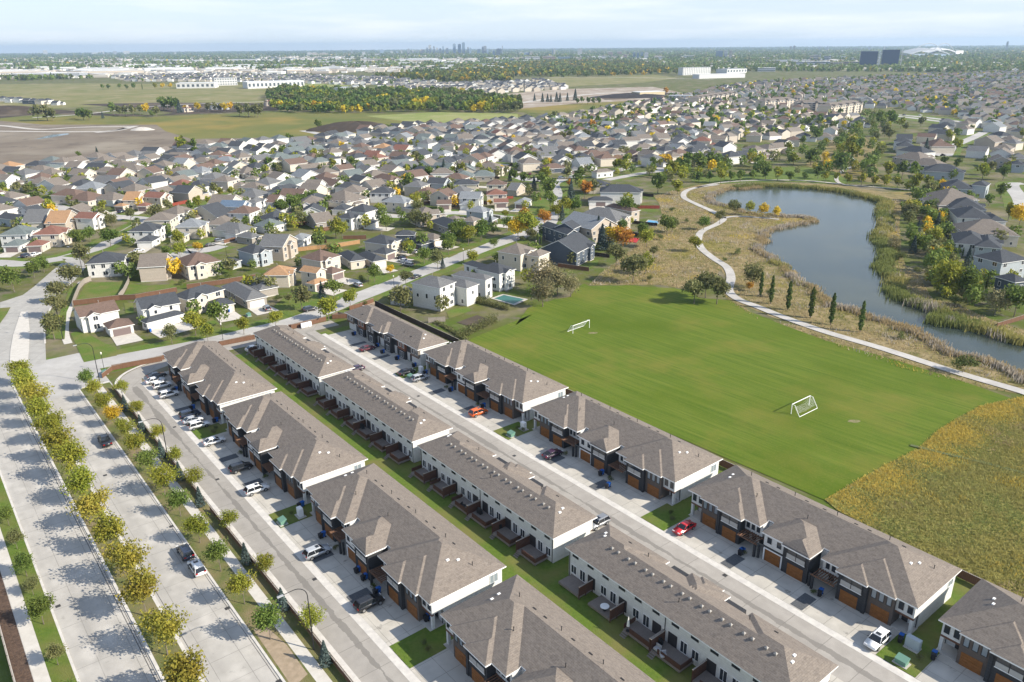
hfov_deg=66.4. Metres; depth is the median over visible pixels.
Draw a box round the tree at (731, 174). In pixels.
[728,170,735,181]
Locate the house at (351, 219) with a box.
[336,211,378,230]
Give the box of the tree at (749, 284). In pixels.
[746,281,753,290]
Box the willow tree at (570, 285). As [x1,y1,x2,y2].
[563,274,579,296]
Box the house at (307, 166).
[295,163,327,169]
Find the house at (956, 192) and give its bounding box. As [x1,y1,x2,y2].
[922,187,977,201]
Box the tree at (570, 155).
[564,153,572,159]
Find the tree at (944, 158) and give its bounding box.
[940,156,948,162]
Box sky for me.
[0,0,1023,53]
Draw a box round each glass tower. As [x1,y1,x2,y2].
[859,51,881,65]
[880,47,903,64]
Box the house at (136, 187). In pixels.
[117,183,152,193]
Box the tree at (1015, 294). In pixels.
[997,283,1023,316]
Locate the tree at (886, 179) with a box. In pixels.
[880,174,889,183]
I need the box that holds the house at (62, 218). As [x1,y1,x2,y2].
[44,210,76,229]
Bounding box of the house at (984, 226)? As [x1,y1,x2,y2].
[951,218,1020,246]
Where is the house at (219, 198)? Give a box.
[207,194,241,203]
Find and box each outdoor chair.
[653,643,661,650]
[660,650,666,658]
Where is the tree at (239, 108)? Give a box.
[234,102,243,115]
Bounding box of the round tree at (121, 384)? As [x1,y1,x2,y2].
[112,378,128,392]
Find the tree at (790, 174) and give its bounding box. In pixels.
[785,171,794,178]
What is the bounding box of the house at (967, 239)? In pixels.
[950,230,982,256]
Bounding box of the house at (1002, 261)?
[973,249,1023,280]
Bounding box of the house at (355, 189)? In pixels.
[344,184,369,195]
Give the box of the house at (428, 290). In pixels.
[389,273,455,311]
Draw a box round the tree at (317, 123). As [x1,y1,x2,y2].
[314,119,321,126]
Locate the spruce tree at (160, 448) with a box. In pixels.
[157,439,166,458]
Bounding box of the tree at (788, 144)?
[784,141,794,148]
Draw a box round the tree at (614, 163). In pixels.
[612,158,619,167]
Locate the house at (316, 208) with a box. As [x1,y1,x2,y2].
[302,202,353,214]
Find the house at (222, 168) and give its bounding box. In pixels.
[211,166,226,173]
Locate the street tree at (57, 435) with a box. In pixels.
[38,422,78,453]
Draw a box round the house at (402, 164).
[397,160,418,169]
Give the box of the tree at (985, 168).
[975,162,990,178]
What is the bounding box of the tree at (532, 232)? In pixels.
[526,229,536,237]
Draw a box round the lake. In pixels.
[714,187,1023,369]
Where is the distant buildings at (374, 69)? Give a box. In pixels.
[0,49,1016,78]
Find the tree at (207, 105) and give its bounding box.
[204,102,210,109]
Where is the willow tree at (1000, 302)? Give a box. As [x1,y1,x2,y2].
[983,286,1012,314]
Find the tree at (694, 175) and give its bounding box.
[689,171,697,179]
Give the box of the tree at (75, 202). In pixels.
[69,199,79,206]
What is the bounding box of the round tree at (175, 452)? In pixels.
[166,445,182,460]
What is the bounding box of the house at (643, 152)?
[637,149,661,160]
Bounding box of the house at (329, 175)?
[313,172,340,178]
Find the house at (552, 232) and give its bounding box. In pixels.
[541,220,580,242]
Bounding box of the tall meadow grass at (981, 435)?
[826,395,1023,596]
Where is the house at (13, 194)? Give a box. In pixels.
[4,191,28,198]
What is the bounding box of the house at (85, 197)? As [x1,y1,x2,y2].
[49,188,102,205]
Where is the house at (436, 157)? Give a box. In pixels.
[428,154,443,159]
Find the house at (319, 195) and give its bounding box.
[308,193,325,197]
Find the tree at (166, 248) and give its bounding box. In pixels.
[160,244,171,252]
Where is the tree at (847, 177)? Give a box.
[843,172,852,181]
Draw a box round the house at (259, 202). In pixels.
[248,196,267,208]
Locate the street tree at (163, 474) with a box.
[145,459,181,494]
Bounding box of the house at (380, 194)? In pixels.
[369,185,395,202]
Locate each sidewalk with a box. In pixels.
[0,530,50,681]
[62,282,79,343]
[97,385,331,681]
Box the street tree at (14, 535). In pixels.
[5,525,27,548]
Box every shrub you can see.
[274,294,282,300]
[649,246,658,252]
[895,252,905,259]
[896,330,905,339]
[913,267,922,273]
[915,653,923,658]
[947,294,962,304]
[951,354,980,371]
[978,293,986,301]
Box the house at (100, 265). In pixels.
[85,250,130,277]
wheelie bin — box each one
[318,532,323,538]
[353,567,359,573]
[360,574,365,580]
[423,614,428,621]
[817,589,821,596]
[897,635,902,642]
[930,651,936,660]
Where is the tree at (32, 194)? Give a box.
[28,191,39,196]
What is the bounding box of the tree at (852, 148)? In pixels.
[846,142,862,156]
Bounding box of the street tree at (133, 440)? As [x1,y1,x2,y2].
[120,429,146,453]
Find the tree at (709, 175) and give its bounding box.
[706,171,713,181]
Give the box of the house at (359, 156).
[345,153,367,164]
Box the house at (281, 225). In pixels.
[253,218,286,233]
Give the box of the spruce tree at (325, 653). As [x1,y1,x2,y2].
[318,640,332,667]
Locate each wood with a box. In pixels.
[265,83,523,112]
[375,58,677,81]
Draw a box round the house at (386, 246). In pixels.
[363,233,400,260]
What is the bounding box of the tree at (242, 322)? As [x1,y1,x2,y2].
[233,316,248,330]
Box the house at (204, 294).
[177,283,234,313]
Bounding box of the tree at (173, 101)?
[168,97,179,110]
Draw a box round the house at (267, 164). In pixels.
[259,158,280,169]
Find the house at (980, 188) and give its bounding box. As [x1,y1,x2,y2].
[939,179,990,198]
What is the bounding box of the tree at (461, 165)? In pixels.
[456,161,467,170]
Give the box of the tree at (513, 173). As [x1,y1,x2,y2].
[509,168,518,177]
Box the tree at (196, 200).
[192,195,201,204]
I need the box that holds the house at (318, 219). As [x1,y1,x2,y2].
[305,211,333,228]
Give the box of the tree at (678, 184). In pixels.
[671,179,682,193]
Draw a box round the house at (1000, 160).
[987,154,1011,168]
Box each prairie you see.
[589,183,1023,393]
[806,131,895,186]
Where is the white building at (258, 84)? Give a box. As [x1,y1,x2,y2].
[242,80,303,88]
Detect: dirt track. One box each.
[0,125,129,129]
[1,128,126,131]
[96,126,136,132]
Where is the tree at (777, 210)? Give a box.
[772,205,780,214]
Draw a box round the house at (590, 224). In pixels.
[561,211,617,242]
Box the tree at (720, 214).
[714,209,726,223]
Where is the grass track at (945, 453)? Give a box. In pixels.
[910,444,1022,472]
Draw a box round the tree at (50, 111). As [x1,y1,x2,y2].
[46,108,56,118]
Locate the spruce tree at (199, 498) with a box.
[194,486,206,507]
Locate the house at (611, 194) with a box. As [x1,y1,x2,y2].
[588,183,642,205]
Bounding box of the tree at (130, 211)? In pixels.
[123,207,134,218]
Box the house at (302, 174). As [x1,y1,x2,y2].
[290,168,317,180]
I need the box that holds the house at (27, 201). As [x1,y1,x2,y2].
[12,196,45,208]
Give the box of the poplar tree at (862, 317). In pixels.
[858,301,866,331]
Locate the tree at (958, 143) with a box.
[952,137,963,148]
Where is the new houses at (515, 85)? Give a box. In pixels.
[111,72,567,93]
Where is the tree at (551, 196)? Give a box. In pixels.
[542,190,557,206]
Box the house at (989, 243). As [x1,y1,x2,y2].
[973,234,1003,258]
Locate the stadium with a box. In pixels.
[900,43,963,55]
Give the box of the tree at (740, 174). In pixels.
[737,170,744,179]
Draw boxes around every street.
[0,257,62,266]
[29,179,567,374]
[29,196,148,220]
[58,190,239,258]
[170,245,227,260]
[388,211,543,220]
[512,176,559,183]
[603,165,667,179]
[935,132,988,155]
[1005,182,1023,205]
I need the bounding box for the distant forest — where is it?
[0,45,1023,80]
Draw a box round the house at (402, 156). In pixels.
[391,154,413,160]
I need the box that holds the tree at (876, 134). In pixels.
[871,130,880,138]
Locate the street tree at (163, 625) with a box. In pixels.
[132,603,191,654]
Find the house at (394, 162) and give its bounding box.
[388,158,408,164]
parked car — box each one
[20,253,29,257]
[29,252,41,255]
[144,376,164,384]
[146,371,166,377]
[152,380,172,389]
[158,389,179,398]
[175,542,194,560]
[178,408,200,418]
[181,415,203,424]
[187,419,209,430]
[187,558,206,576]
[202,436,225,446]
[205,242,216,246]
[214,238,224,241]
[228,461,253,473]
[243,482,269,495]
[244,344,256,351]
[262,304,270,310]
[302,305,317,311]
[302,543,331,560]
[352,281,362,287]
[352,364,364,369]
[353,592,384,612]
[359,345,375,351]
[395,255,406,258]
[397,258,408,262]
[397,368,415,375]
[402,261,413,266]
[410,274,421,278]
[410,373,428,381]
[468,407,487,417]
[541,448,562,459]
[592,513,610,530]
[672,519,696,535]
[863,625,891,651]
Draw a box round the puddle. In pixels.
[38,133,67,138]
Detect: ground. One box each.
[0,69,1023,681]
[0,635,12,681]
[493,87,675,108]
[602,92,678,99]
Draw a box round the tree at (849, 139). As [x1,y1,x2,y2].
[845,136,860,146]
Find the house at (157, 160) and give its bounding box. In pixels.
[152,158,171,163]
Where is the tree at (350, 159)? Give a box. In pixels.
[346,156,354,164]
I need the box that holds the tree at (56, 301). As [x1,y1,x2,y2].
[39,293,69,313]
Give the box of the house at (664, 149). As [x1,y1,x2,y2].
[655,146,674,153]
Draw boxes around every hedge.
[433,320,470,339]
[455,312,499,339]
[476,297,509,309]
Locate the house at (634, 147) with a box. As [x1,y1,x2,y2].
[630,144,648,149]
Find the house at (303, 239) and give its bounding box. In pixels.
[294,231,311,246]
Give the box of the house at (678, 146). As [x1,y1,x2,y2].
[669,143,686,149]
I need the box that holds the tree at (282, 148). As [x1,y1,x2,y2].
[279,144,285,151]
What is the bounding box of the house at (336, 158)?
[321,154,343,164]
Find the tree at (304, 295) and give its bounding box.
[290,284,312,309]
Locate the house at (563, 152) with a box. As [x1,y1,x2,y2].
[555,149,574,155]
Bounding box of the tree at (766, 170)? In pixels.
[761,165,771,178]
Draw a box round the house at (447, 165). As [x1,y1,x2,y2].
[432,162,456,172]
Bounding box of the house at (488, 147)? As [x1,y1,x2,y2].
[478,145,493,149]
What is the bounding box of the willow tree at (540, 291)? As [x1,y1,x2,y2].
[528,276,556,306]
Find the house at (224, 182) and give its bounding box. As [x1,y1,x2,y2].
[210,175,246,190]
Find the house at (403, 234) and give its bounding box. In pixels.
[395,228,434,250]
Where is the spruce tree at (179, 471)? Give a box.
[175,461,185,481]
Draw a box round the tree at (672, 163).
[669,160,678,169]
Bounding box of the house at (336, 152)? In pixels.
[322,147,342,156]
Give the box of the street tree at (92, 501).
[65,484,114,519]
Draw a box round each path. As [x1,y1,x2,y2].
[680,184,1023,394]
[701,180,840,186]
[724,216,778,219]
[834,156,908,189]
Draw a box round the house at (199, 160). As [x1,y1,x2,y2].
[194,157,211,163]
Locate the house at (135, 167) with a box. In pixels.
[127,164,144,171]
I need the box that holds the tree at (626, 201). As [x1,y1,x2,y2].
[615,196,639,208]
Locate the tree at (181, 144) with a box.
[176,141,185,146]
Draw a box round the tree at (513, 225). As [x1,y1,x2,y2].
[507,214,528,233]
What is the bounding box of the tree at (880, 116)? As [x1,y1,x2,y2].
[875,109,888,126]
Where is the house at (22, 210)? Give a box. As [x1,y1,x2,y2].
[16,204,43,214]
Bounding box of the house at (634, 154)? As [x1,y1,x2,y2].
[625,149,638,160]
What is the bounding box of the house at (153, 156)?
[138,153,160,160]
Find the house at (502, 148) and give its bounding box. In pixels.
[497,145,510,151]
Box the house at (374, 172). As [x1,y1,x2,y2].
[361,169,385,177]
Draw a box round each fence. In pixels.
[0,629,14,681]
[72,276,91,304]
[73,287,176,304]
[101,366,112,377]
[111,356,161,368]
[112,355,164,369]
[112,385,204,500]
[118,275,129,294]
[172,200,186,205]
[186,274,255,288]
[209,505,351,681]
[219,334,254,345]
[224,237,234,242]
[288,316,324,326]
[291,322,300,328]
[298,239,359,250]
[307,316,325,323]
[332,313,346,318]
[343,235,365,239]
[349,298,373,309]
[375,301,458,341]
[428,317,444,322]
[558,263,588,270]
[595,252,609,257]
[632,221,656,225]
[638,205,659,208]
[642,193,653,196]
[719,460,733,468]
[956,570,981,584]
[997,315,1023,326]
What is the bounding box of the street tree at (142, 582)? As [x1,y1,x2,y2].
[114,560,160,612]
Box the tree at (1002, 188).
[996,182,1011,197]
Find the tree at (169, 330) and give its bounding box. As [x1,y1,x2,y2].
[160,323,177,343]
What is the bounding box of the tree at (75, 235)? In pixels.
[65,229,85,243]
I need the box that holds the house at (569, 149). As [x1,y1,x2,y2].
[558,145,572,152]
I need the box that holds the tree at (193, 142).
[187,138,196,146]
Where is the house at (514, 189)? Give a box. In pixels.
[506,182,525,195]
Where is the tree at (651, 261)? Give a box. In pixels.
[641,251,654,272]
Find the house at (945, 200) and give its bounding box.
[919,192,959,210]
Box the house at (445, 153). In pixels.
[431,149,452,156]
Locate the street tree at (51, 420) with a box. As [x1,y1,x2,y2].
[30,407,66,430]
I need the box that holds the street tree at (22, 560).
[9,549,35,575]
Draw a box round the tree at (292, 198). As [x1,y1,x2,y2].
[284,193,298,203]
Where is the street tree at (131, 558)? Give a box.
[96,537,152,581]
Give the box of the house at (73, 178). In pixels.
[67,175,94,182]
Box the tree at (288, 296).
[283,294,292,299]
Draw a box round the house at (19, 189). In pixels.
[9,183,22,191]
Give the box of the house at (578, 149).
[572,146,588,153]
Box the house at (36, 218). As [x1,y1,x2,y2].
[20,209,53,229]
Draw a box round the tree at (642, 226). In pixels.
[635,221,649,231]
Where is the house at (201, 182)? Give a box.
[190,180,221,194]
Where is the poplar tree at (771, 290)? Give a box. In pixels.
[769,275,774,303]
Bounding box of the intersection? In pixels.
[3,353,112,410]
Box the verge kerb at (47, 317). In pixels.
[44,281,73,343]
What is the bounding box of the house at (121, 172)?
[105,168,136,176]
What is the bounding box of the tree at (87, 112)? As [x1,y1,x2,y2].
[83,109,92,119]
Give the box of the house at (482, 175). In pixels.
[474,170,494,181]
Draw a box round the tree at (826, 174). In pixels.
[821,171,829,179]
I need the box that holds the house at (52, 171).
[37,168,66,178]
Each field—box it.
[0,83,289,107]
[0,112,521,138]
[0,121,255,163]
[290,83,373,87]
[370,112,517,122]
[468,284,1011,499]
[518,100,640,113]
[529,75,673,86]
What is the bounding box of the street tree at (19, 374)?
[7,365,37,388]
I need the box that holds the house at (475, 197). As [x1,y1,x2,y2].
[458,191,483,209]
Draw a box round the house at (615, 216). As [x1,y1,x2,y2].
[583,207,631,228]
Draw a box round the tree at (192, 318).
[180,311,207,335]
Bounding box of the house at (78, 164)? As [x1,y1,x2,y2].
[64,161,87,169]
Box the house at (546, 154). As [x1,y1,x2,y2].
[534,150,556,161]
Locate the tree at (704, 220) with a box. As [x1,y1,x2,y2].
[697,215,710,229]
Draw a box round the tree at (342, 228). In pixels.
[334,220,349,238]
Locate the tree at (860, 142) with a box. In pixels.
[851,137,865,155]
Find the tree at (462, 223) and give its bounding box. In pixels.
[448,216,469,240]
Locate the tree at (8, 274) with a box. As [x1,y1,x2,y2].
[0,265,22,291]
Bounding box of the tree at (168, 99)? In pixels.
[165,96,172,108]
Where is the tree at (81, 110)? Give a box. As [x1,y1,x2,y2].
[75,107,85,119]
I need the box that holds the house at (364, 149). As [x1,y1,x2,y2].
[357,146,375,151]
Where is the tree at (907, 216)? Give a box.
[901,209,916,223]
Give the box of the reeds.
[703,181,1023,384]
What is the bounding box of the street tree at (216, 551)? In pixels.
[201,535,231,570]
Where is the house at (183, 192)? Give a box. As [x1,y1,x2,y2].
[171,185,209,201]
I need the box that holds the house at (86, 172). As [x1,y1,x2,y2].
[67,168,97,177]
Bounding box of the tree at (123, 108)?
[119,105,127,115]
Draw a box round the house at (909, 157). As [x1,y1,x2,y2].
[892,152,933,164]
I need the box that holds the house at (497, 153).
[487,148,506,160]
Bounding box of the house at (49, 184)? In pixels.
[35,177,70,194]
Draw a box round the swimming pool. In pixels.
[491,294,527,304]
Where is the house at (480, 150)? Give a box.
[470,147,489,153]
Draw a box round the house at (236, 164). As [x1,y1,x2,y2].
[226,160,247,167]
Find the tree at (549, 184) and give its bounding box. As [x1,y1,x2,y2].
[541,177,558,192]
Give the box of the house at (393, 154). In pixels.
[389,151,418,161]
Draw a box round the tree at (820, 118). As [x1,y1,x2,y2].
[817,116,824,121]
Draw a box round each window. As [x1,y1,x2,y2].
[354,463,360,469]
[403,445,406,454]
[428,462,431,470]
[447,476,450,484]
[467,490,470,500]
[489,572,497,583]
[490,506,493,517]
[496,511,500,519]
[513,522,517,534]
[520,528,524,536]
[538,540,542,552]
[546,546,550,556]
[571,563,576,574]
[580,569,585,582]
[600,585,606,595]
[610,590,615,604]
[632,607,638,619]
[642,613,649,628]
[679,639,687,655]
[691,649,698,661]
[711,463,716,472]
[719,667,727,681]
[758,68,774,70]
[871,589,876,598]
[878,593,884,602]
[886,596,892,606]
[898,600,904,609]
[907,605,913,614]
[944,624,950,634]
[953,629,959,639]
[963,637,970,647]
[971,641,979,652]
[980,647,988,657]
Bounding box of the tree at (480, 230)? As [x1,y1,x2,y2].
[472,222,487,241]
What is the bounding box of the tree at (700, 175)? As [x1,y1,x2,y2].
[695,172,703,179]
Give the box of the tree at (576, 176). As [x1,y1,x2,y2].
[572,173,582,187]
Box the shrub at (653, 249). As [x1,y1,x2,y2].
[649,246,658,252]
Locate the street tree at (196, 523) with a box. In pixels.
[180,509,211,542]
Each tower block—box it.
[462,42,464,53]
[716,50,722,56]
[757,68,775,71]
[810,55,818,60]
[810,61,829,64]
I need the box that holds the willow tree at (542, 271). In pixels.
[525,257,558,286]
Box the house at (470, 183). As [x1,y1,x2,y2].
[453,179,479,190]
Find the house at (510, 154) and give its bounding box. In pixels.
[506,150,520,162]
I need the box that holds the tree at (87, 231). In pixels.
[81,225,95,238]
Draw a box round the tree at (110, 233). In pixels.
[96,228,119,245]
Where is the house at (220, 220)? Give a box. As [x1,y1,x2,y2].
[209,215,234,231]
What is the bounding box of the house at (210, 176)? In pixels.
[199,172,230,181]
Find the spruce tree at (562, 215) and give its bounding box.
[558,205,565,220]
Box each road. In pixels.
[0,258,85,412]
[0,407,161,681]
[32,101,263,117]
[45,393,279,681]
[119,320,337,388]
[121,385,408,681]
[302,130,508,164]
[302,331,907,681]
[523,92,685,102]
[898,116,939,121]
[902,115,961,121]
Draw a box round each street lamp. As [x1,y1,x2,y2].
[41,303,62,337]
[73,343,99,380]
[138,418,168,463]
[277,589,314,649]
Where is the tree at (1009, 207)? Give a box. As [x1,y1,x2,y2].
[1005,202,1018,219]
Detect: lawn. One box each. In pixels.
[0,307,9,322]
[0,476,76,681]
[14,385,196,681]
[46,283,77,338]
[64,226,134,257]
[71,331,116,361]
[77,279,125,299]
[80,382,346,681]
[124,281,179,294]
[124,303,133,312]
[197,237,214,246]
[198,316,228,333]
[235,315,973,681]
[274,292,340,315]
[326,239,357,244]
[369,273,396,284]
[409,256,431,264]
[432,252,455,257]
[447,306,471,317]
[455,242,485,248]
[527,199,552,214]
[579,259,598,268]
[640,209,657,211]
[692,167,846,183]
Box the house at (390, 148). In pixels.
[381,145,393,152]
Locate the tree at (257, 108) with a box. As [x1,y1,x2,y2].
[251,103,262,114]
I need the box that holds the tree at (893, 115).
[886,109,898,122]
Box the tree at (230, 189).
[227,186,234,193]
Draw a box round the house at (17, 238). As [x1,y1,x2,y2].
[0,224,40,252]
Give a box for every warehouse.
[0,70,48,73]
[10,72,87,77]
[11,66,55,68]
[47,67,75,69]
[74,68,128,70]
[81,70,143,73]
[98,63,135,64]
[126,64,161,66]
[142,67,193,70]
[148,65,180,67]
[153,59,183,60]
[165,70,195,71]
[205,67,241,68]
[214,64,250,65]
[232,59,259,60]
[272,64,305,66]
[284,69,309,72]
[313,67,328,70]
[325,66,342,67]
[329,68,356,69]
[403,65,433,67]
[407,58,437,59]
[408,59,429,61]
[525,57,539,59]
[543,56,554,59]
[766,60,810,61]
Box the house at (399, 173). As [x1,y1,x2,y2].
[394,170,408,176]
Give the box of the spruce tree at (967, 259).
[962,246,972,267]
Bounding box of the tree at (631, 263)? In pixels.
[620,253,648,281]
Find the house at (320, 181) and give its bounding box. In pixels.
[305,179,325,185]
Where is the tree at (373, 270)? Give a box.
[366,262,382,281]
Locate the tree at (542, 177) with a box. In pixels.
[535,172,549,190]
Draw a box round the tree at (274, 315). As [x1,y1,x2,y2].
[266,310,283,324]
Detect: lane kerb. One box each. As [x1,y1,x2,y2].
[115,364,145,383]
[115,388,360,681]
[140,333,920,681]
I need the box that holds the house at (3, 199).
[0,196,16,204]
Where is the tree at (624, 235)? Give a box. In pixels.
[615,225,634,245]
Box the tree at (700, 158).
[691,150,706,167]
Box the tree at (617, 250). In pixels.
[604,242,628,264]
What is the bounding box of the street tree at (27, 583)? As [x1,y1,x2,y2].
[19,574,39,594]
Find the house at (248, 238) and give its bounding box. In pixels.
[236,232,262,243]
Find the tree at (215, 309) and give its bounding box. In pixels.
[205,300,229,326]
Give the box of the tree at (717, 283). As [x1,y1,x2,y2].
[704,274,732,303]
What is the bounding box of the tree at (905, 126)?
[902,122,908,128]
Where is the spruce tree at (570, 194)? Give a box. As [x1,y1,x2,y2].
[567,179,574,198]
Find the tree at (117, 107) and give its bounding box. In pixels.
[113,105,121,113]
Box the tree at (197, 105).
[194,102,200,111]
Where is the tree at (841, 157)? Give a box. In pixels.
[833,151,852,171]
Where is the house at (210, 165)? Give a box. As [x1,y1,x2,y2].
[190,162,215,168]
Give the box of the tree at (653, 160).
[650,157,657,165]
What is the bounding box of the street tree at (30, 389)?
[13,377,54,404]
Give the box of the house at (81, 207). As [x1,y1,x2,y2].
[65,202,108,213]
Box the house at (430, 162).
[422,159,436,166]
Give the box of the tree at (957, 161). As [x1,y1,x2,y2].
[953,157,962,166]
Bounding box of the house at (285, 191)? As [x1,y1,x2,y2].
[279,188,309,197]
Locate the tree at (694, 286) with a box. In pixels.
[681,278,705,303]
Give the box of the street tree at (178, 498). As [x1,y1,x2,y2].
[162,486,191,515]
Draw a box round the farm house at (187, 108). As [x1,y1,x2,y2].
[181,105,194,111]
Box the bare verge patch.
[254,628,306,681]
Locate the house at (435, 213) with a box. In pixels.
[409,206,446,226]
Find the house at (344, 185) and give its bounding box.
[334,181,369,191]
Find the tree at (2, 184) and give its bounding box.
[0,182,6,188]
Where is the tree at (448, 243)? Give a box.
[441,236,456,254]
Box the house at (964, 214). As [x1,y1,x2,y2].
[949,206,1007,224]
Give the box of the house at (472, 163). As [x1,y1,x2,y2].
[455,160,480,171]
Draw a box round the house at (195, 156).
[192,154,209,159]
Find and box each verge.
[0,255,66,269]
[7,189,150,222]
[46,180,572,371]
[55,190,236,258]
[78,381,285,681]
[165,246,235,253]
[385,209,538,222]
[455,153,509,164]
[505,175,564,184]
[598,164,663,180]
[898,114,980,127]
[935,132,992,156]
[995,181,1023,208]
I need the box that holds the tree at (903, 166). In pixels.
[893,160,909,178]
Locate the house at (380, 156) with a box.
[367,153,390,160]
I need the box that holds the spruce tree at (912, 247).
[908,235,917,252]
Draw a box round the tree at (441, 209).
[436,206,444,212]
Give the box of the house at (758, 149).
[741,145,769,157]
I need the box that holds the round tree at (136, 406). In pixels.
[125,400,143,414]
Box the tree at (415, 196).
[409,190,420,200]
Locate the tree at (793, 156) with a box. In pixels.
[790,152,800,164]
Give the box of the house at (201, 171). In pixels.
[192,166,213,177]
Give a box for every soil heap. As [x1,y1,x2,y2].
[0,105,67,114]
[306,121,385,131]
[590,93,663,97]
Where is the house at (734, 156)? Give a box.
[722,151,743,164]
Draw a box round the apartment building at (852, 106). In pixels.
[818,100,862,112]
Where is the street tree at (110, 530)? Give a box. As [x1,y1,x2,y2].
[85,508,127,549]
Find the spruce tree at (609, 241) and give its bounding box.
[606,222,613,244]
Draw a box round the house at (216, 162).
[204,159,227,166]
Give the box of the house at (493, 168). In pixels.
[482,163,504,176]
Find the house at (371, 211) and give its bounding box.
[346,203,386,219]
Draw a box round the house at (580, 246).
[539,232,595,265]
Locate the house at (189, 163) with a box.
[173,157,198,168]
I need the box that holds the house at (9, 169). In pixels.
[2,166,23,173]
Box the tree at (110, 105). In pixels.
[108,102,115,111]
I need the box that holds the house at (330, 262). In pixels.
[300,247,344,279]
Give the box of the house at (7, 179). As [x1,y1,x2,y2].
[0,174,26,188]
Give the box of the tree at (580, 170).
[573,166,585,175]
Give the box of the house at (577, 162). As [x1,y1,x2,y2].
[571,157,596,170]
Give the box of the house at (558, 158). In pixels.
[551,154,571,165]
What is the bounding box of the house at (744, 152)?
[736,150,750,161]
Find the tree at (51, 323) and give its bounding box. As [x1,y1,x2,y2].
[39,310,65,338]
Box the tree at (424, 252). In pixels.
[414,247,431,262]
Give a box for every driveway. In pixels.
[0,252,19,256]
[112,333,142,345]
[128,248,150,252]
[133,211,144,214]
[142,329,984,681]
[151,322,194,337]
[213,240,235,244]
[216,311,241,322]
[249,306,277,314]
[317,287,346,295]
[336,277,360,284]
[372,227,393,230]
[379,266,397,272]
[388,258,413,262]
[399,250,412,255]
[436,245,457,249]
[495,208,509,210]
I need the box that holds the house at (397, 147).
[393,144,413,151]
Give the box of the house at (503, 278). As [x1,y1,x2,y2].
[462,260,515,291]
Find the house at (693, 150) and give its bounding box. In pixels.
[684,147,703,154]
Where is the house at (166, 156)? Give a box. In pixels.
[160,154,177,158]
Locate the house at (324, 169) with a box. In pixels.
[314,167,338,174]
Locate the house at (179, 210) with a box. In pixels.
[162,204,202,223]
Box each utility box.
[276,515,287,526]
[294,506,306,518]
[417,365,423,373]
[506,430,515,437]
[518,421,528,431]
[892,652,910,669]
[903,633,922,653]
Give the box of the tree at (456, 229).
[450,225,465,239]
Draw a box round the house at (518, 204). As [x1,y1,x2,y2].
[514,197,532,208]
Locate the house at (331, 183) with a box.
[318,176,343,192]
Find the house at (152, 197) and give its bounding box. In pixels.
[137,190,172,210]
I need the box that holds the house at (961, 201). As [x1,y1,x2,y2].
[947,196,986,212]
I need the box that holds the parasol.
[626,616,629,631]
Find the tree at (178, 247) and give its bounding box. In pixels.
[171,242,186,253]
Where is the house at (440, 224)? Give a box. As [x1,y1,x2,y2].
[430,216,464,233]
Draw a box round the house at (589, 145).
[575,141,594,149]
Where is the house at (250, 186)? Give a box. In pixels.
[238,182,270,192]
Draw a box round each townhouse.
[163,340,276,423]
[221,391,367,504]
[246,325,354,396]
[306,463,505,630]
[313,369,452,464]
[344,305,448,365]
[408,431,596,565]
[423,339,568,421]
[440,574,654,681]
[530,391,722,505]
[558,524,837,681]
[688,465,961,633]
[936,579,1023,681]
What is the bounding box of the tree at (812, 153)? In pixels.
[805,147,819,164]
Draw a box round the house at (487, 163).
[482,161,509,170]
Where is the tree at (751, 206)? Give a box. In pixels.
[746,200,754,214]
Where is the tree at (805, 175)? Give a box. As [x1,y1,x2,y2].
[802,171,808,179]
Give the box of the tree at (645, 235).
[637,228,655,246]
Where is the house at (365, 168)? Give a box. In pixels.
[356,164,378,172]
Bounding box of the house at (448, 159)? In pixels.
[436,156,455,163]
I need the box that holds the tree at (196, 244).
[192,241,202,251]
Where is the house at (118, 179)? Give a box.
[104,177,134,183]
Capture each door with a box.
[201,402,205,412]
[209,407,214,417]
[249,450,253,461]
[255,458,261,471]
[275,475,281,488]
[287,483,294,498]
[316,511,321,524]
[325,523,332,539]
[348,547,355,563]
[358,560,366,573]
[367,420,370,429]
[382,430,385,439]
[388,585,398,605]
[398,441,402,451]
[407,599,417,619]
[431,367,435,376]
[439,373,444,382]
[455,646,465,667]
[458,383,464,393]
[467,389,473,400]
[472,667,483,681]
[482,500,487,513]
[491,401,497,411]
[505,407,511,417]
[505,516,510,529]
[529,533,535,547]
[541,426,548,438]
[553,434,561,447]
[581,450,589,462]
[588,575,594,590]
[594,458,603,469]
[618,596,626,612]
[628,475,638,489]
[647,483,658,498]
[652,620,660,633]
[667,631,676,648]
[702,513,715,529]
[706,658,716,675]
[722,526,735,542]
[764,549,779,567]
[786,563,802,581]
[839,589,857,609]
[869,603,888,623]
[905,637,918,650]
[959,652,982,675]
[994,673,1012,681]
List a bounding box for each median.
[9,380,203,681]
[10,311,29,362]
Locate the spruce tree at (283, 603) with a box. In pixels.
[276,587,289,611]
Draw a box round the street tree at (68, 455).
[47,437,88,474]
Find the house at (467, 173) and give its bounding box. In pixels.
[457,170,473,177]
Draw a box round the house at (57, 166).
[45,163,62,169]
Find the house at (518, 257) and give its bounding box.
[497,241,550,271]
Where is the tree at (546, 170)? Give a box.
[538,166,551,177]
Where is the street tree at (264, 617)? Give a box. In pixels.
[249,597,285,639]
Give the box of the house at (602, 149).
[595,147,612,150]

